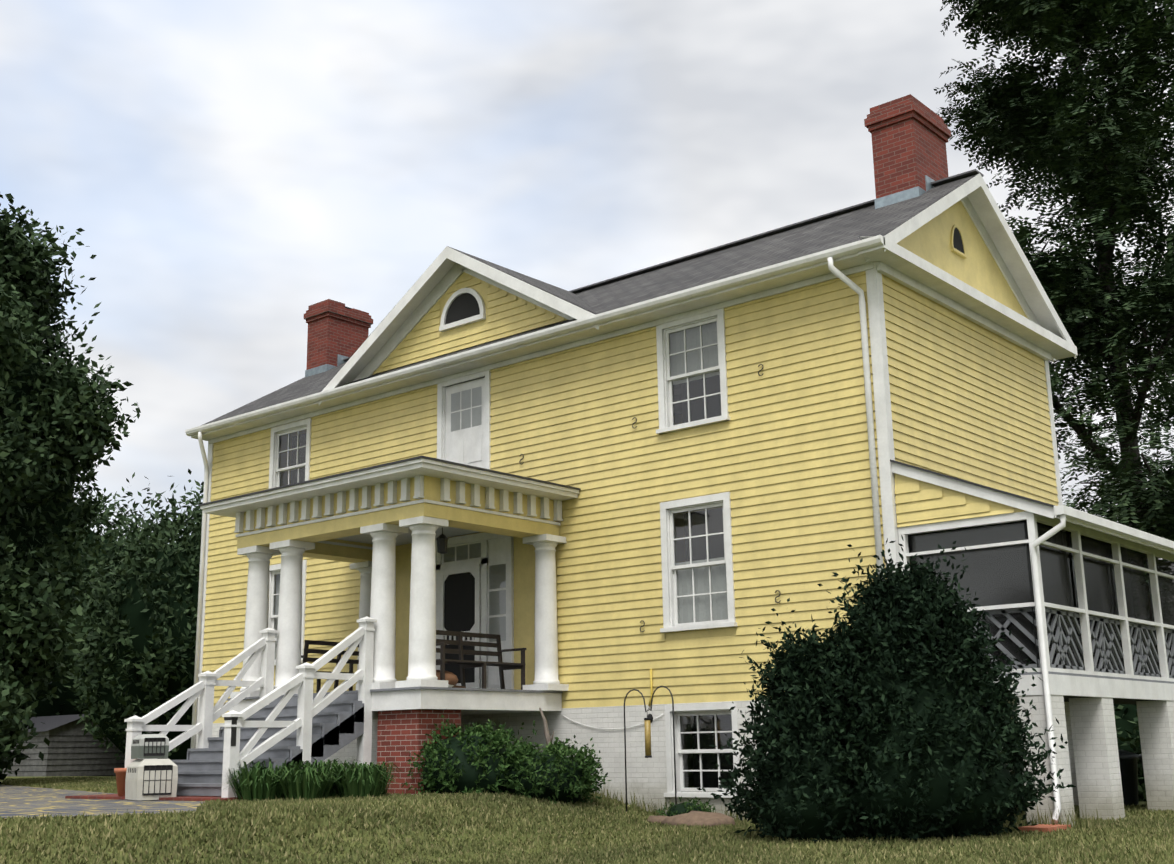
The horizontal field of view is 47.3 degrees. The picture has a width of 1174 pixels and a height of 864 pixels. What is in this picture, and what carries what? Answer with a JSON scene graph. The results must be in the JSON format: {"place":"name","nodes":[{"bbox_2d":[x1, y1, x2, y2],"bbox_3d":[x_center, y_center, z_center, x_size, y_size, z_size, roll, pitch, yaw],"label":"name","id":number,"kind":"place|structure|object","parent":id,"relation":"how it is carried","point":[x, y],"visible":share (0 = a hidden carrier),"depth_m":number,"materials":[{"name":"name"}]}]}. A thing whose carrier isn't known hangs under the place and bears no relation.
{"place":"outdoors","nodes":[
{"label":"outdoors","id":0,"kind":"place"},
{"bbox_2d":[0,776,1173,863],"bbox_3d":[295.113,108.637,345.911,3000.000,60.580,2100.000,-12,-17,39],"label":"lawn","id":1,"kind":"structure","parent":0,"point":[690,785],"depth_m":13.79,"materials":[{"name":"green plant"}]},
{"bbox_2d":[2,714,124,776],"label":"shed","id":2,"kind":"structure","parent":1,"relation":"on","point":[69,750],"depth_m":49.98,"materials":[{"name":"wood"}]},
{"bbox_2d":[0,193,140,784],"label":"tree","id":3,"kind":"object","parent":1,"relation":"on","point":[32,634],"depth_m":33.04,"materials":[{"name":"green plant"}]},
{"bbox_2d":[15,471,162,719],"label":"tree","id":4,"kind":"object","parent":1,"relation":"on","point":[117,532],"depth_m":56.33,"materials":[{"name":"green plant"}]},
{"bbox_2d":[0,785,204,818],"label":"paved patio","id":5,"kind":"structure","parent":1,"relation":"on","point":[21,801],"depth_m":17.08,"materials":[{"name":"grey stone"}]},
{"bbox_2d":[58,469,203,759],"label":"tree","id":6,"kind":"object","parent":1,"relation":"on","point":[137,555],"depth_m":45.24,"materials":[{"name":"green plant"}]},
{"bbox_2d":[65,794,239,800],"bbox_3d":[-5.901,5.289,18.776,3.950,0.360,0.850,-12,-17,39],"label":"brick landing","id":7,"kind":"object","parent":1,"relation":"on","point":[176,798],"visible":0.21,"depth_m":18.34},
{"bbox_2d":[114,768,126,796],"bbox_3d":[-6.529,5.002,19.082,0.417,0.420,0.417,-12,-17,39],"label":"terracotta pot","id":8,"kind":"object","parent":7,"relation":"on","point":[120,776],"visible":0.35,"depth_m":18.93,"materials":[{"name":"orange ceramic"}]},
{"bbox_2d":[125,759,177,800],"bbox_3d":[-6.037,4.790,18.567,0.536,0.580,0.788,7,-15,-29],"label":"pet crate","id":9,"kind":"object","parent":7,"relation":"on","point":[151,779],"visible":0.96,"depth_m":18.26,"materials":[{"name":"beige plastic"}]},
{"bbox_2d":[131,731,168,758],"bbox_3d":[-6.104,4.374,18.717,0.391,0.370,0.586,7,-15,-29],"label":"pet crate","id":10,"kind":"object","parent":9,"relation":"on","point":[149,746],"visible":1,"depth_m":18.49,"materials":[{"name":"grey plastic"}]},
{"bbox_2d":[124,616,376,797],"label":"porch stairs","id":11,"kind":"structure","parent":1,"relation":"on","point":[304,726],"depth_m":19.45,"materials":[{"name":"grey paint"}]},
{"bbox_2d":[224,717,237,745],"bbox_3d":[-4.764,4.003,17.896,0.170,0.380,0.100,-12,-17,39],"label":"mailbox","id":12,"kind":"object","parent":11,"relation":"on","point":[233,731],"visible":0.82,"depth_m":17.85,"materials":[{"name":"black metal"}]},
{"bbox_2d":[212,757,407,800],"bbox_3d":[-5.134,4.956,19.217,6.220,0.586,2.793,-12,-17,39],"label":"liriope","id":13,"kind":"object","parent":1,"relation":"on","point":[307,780],"visible":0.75,"depth_m":17.59,"materials":[{"name":"green plant"}]},
{"bbox_2d":[198,456,580,794],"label":"portico","id":14,"kind":"structure","parent":1,"relation":"on","point":[365,522],"depth_m":20.72,"materials":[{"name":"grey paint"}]},
{"bbox_2d":[301,640,358,692],"bbox_3d":[-4.409,4.082,22.882,0.625,0.938,1.500,-12,-17,39],"label":"bench","id":15,"kind":"object","parent":14,"relation":"on","point":[306,658],"visible":0.17,"depth_m":22.62,"materials":[{"name":"brown wood"}]},
{"bbox_2d":[436,670,464,687],"bbox_3d":[-2.322,3.765,20.323,0.720,0.320,0.984,-3,-14,10],"label":"pumpkin","id":16,"kind":"object","parent":14,"relation":"on","point":[451,678],"visible":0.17,"depth_m":20.22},
{"bbox_2d":[436,630,525,689],"bbox_3d":[-1.795,3.576,20.934,0.625,0.938,1.850,-12,-17,39],"label":"bench","id":17,"kind":"object","parent":14,"relation":"on","point":[442,661],"visible":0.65,"depth_m":21.16,"materials":[{"name":"brown wood"}]},
{"bbox_2d":[401,714,546,794],"bbox_3d":[-1.703,4.720,19.301,2.304,1.368,2.280,-12,-17,39],"label":"azalea shrub","id":18,"kind":"object","parent":1,"relation":"on","point":[499,737],"depth_m":18.74,"materials":[{"name":"green plant"}]},
{"bbox_2d":[539,708,553,744],"bbox_3d":[-0.468,4.807,20.163,0.517,1.305,0.312,-25,-28,60],"label":"driftwood","id":19,"kind":"object","parent":1,"relation":"on","point":[548,738],"visible":0.25,"depth_m":20.28,"materials":[{"name":"beige wood"}]},
{"bbox_2d":[494,720,611,803],"bbox_3d":[-0.558,4.793,19.390,2.159,1.229,2.124,-12,-17,39],"label":"azalea shrub","id":20,"kind":"object","parent":1,"relation":"on","point":[588,763],"depth_m":18.79,"materials":[{"name":"green plant"}]},
{"bbox_2d":[195,262,1078,819],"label":"house walls","id":21,"kind":"structure","parent":1,"relation":"on","point":[781,454],"depth_m":20.72,"materials":[{"name":"yellow wood"}]},
{"bbox_2d":[191,432,208,748],"bbox_3d":[-8.131,3.645,27.815,0.099,7.360,0.614,-2,-13,2],"label":"downspout","id":22,"kind":"object","parent":21,"relation":"attached to","point":[201,576],"visible":0.85,"depth_m":28.17,"materials":[{"name":"white metal"}]},
{"bbox_2d":[304,299,372,376],"bbox_3d":[-5.890,-1.729,31.636,0.900,2.504,1.370,-12,-17,39],"label":"chimney","id":23,"kind":"object","parent":21,"relation":"on","point":[338,332],"visible":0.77,"depth_m":31.32,"materials":[{"name":"brick"}]},
{"bbox_2d":[435,370,513,688],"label":"doors","id":24,"kind":"structure","parent":21,"relation":"attached to","point":[474,583],"depth_m":23.19,"materials":[{"name":"white wood"}]},
{"bbox_2d":[268,308,739,797],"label":"house windows","id":25,"kind":"structure","parent":21,"relation":"in","point":[698,591],"depth_m":20.42,"materials":[{"name":"white wood"}]},
{"bbox_2d":[562,714,662,729],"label":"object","id":26,"kind":"structure","parent":21,"relation":"attached to","point":[609,729],"depth_m":20.61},
{"bbox_2d":[185,169,1077,455],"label":"house roof","id":27,"kind":"structure","parent":21,"relation":"on","point":[951,243],"depth_m":22.73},
{"bbox_2d":[864,94,950,208],"bbox_3d":[5.435,-4.144,22.371,0.900,2.554,1.370,-12,-17,39],"label":"chimney","id":28,"kind":"object","parent":27,"relation":"on","point":[910,134],"visible":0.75,"depth_m":22.03,"materials":[{"name":"brick"}]},
{"bbox_2d":[519,364,780,631],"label":"wall anchors","id":29,"kind":"object","parent":21,"relation":"attached to","point":[634,428],"depth_m":20.51,"materials":[{"name":"black metal"}]},
{"bbox_2d":[648,669,652,705],"bbox_3d":[0.953,3.861,20.238,0.083,0.555,0.036,-10,-16,33],"label":"yellow conduit","id":30,"kind":"object","parent":21,"relation":"attached to","point":[651,689],"visible":0.81,"depth_m":20.22,"materials":[{"name":"yellow"}]},
{"bbox_2d":[827,257,883,573],"bbox_3d":[3.718,1.243,18.096,0.561,7.560,0.092,4,-14,-20],"label":"downspout","id":31,"kind":"object","parent":21,"relation":"attached to","point":[840,275],"visible":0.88,"depth_m":18.53,"materials":[{"name":"white metal"}]},
{"bbox_2d":[624,685,676,810],"bbox_3d":[0.897,4.604,19.210,0.871,1.891,0.144,-12,-17,39],"label":"shepherd's hook","id":32,"kind":"object","parent":1,"relation":"on","point":[648,720],"visible":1,"depth_m":19.25,"materials":[{"name":"black metal"}]},
{"bbox_2d":[654,796,715,816],"bbox_3d":[1.372,5.310,18.690,0.927,0.451,0.856,-12,-17,39],"label":"small shrub","id":33,"kind":"object","parent":1,"relation":"on","point":[703,806],"depth_m":18.53,"materials":[{"name":"green plant"}]},
{"bbox_2d":[647,811,735,826],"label":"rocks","id":34,"kind":"object","parent":1,"relation":"on","point":[709,819],"visible":0.52,"depth_m":17.82,"materials":[{"name":"beige stone"}]},
{"bbox_2d":[696,597,915,842],"bbox_3d":[2.711,3.398,15.771,2.866,2.945,2.837,-12,-17,39],"label":"yew shrub","id":35,"kind":"object","parent":1,"relation":"on","point":[795,658],"depth_m":15.22,"materials":[{"name":"green plant"}]},
{"bbox_2d":[590,782,1112,829],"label":"foundation weeds","id":36,"kind":"object","parent":1,"relation":"on","point":[1075,819],"visible":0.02,"depth_m":16.34,"materials":[{"name":"green plant"}]},
{"bbox_2d":[767,535,1075,841],"bbox_3d":[3.756,2.988,15.661,3.194,3.591,3.560,-12,-17,39],"label":"yew shrub","id":37,"kind":"object","parent":1,"relation":"on","point":[892,598],"depth_m":14.82,"materials":[{"name":"green plant"}]},
{"bbox_2d":[890,459,1173,824],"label":"screen porch","id":38,"kind":"object","parent":1,"relation":"on","point":[1101,636],"visible":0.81,"depth_m":17.76,"materials":[{"name":"grey paint"}]},
{"bbox_2d":[1031,514,1065,823],"bbox_3d":[5.731,2.849,16.296,0.477,3.702,0.283,-12,-17,39],"label":"downspout","id":39,"kind":"object","parent":38,"relation":"attached to","point":[1040,624],"visible":0.94,"depth_m":16.49,"materials":[{"name":"white metal"}]},
{"bbox_2d":[1018,824,1070,832],"bbox_3d":[5.351,4.649,15.650,0.350,0.090,0.700,-12,-17,39],"label":"splash block","id":40,"kind":"object","parent":1,"relation":"on","point":[1047,827],"depth_m":15.47,"materials":[{"name":"concrete"}]},
{"bbox_2d":[934,0,1173,663],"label":"tree","id":41,"kind":"object","parent":1,"relation":"on","point":[1016,136],"depth_m":33.71,"materials":[{"name":"green plant"}]},
{"bbox_2d":[1057,261,1173,522],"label":"tree","id":42,"kind":"object","parent":1,"relation":"on","point":[1168,412],"depth_m":47.03,"materials":[{"name":"green plant"}]},
{"bbox_2d":[1118,750,1138,805],"bbox_3d":[8.554,5.584,21.521,0.660,0.930,0.660,-12,-17,39],"label":"trash can","id":43,"kind":"object","parent":1,"relation":"on","point":[1128,769],"visible":0.35,"depth_m":21.29,"materials":[{"name":"plastic"}]},
{"bbox_2d":[1113,673,1156,800],"bbox_3d":[11.608,6.650,29.214,6.890,3.889,6.477,-12,-17,39],"label":"scrub","id":44,"kind":"object","parent":1,"relation":"on","point":[1122,723],"depth_m":27.28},
{"bbox_2d":[1138,754,1144,779],"bbox_3d":[8.998,5.430,20.904,0.660,0.930,0.660,-12,-17,39],"label":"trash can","id":45,"kind":"object","parent":1,"relation":"on","point":[1140,756],"visible":0.1,"depth_m":21.00,"materials":[{"name":"plastic"}]},
{"bbox_2d":[0,0,1173,543],"label":"sky","id":46,"kind":"structure","parent":0,"point":[229,169],"materials":[{"name":"white"}]}
]}

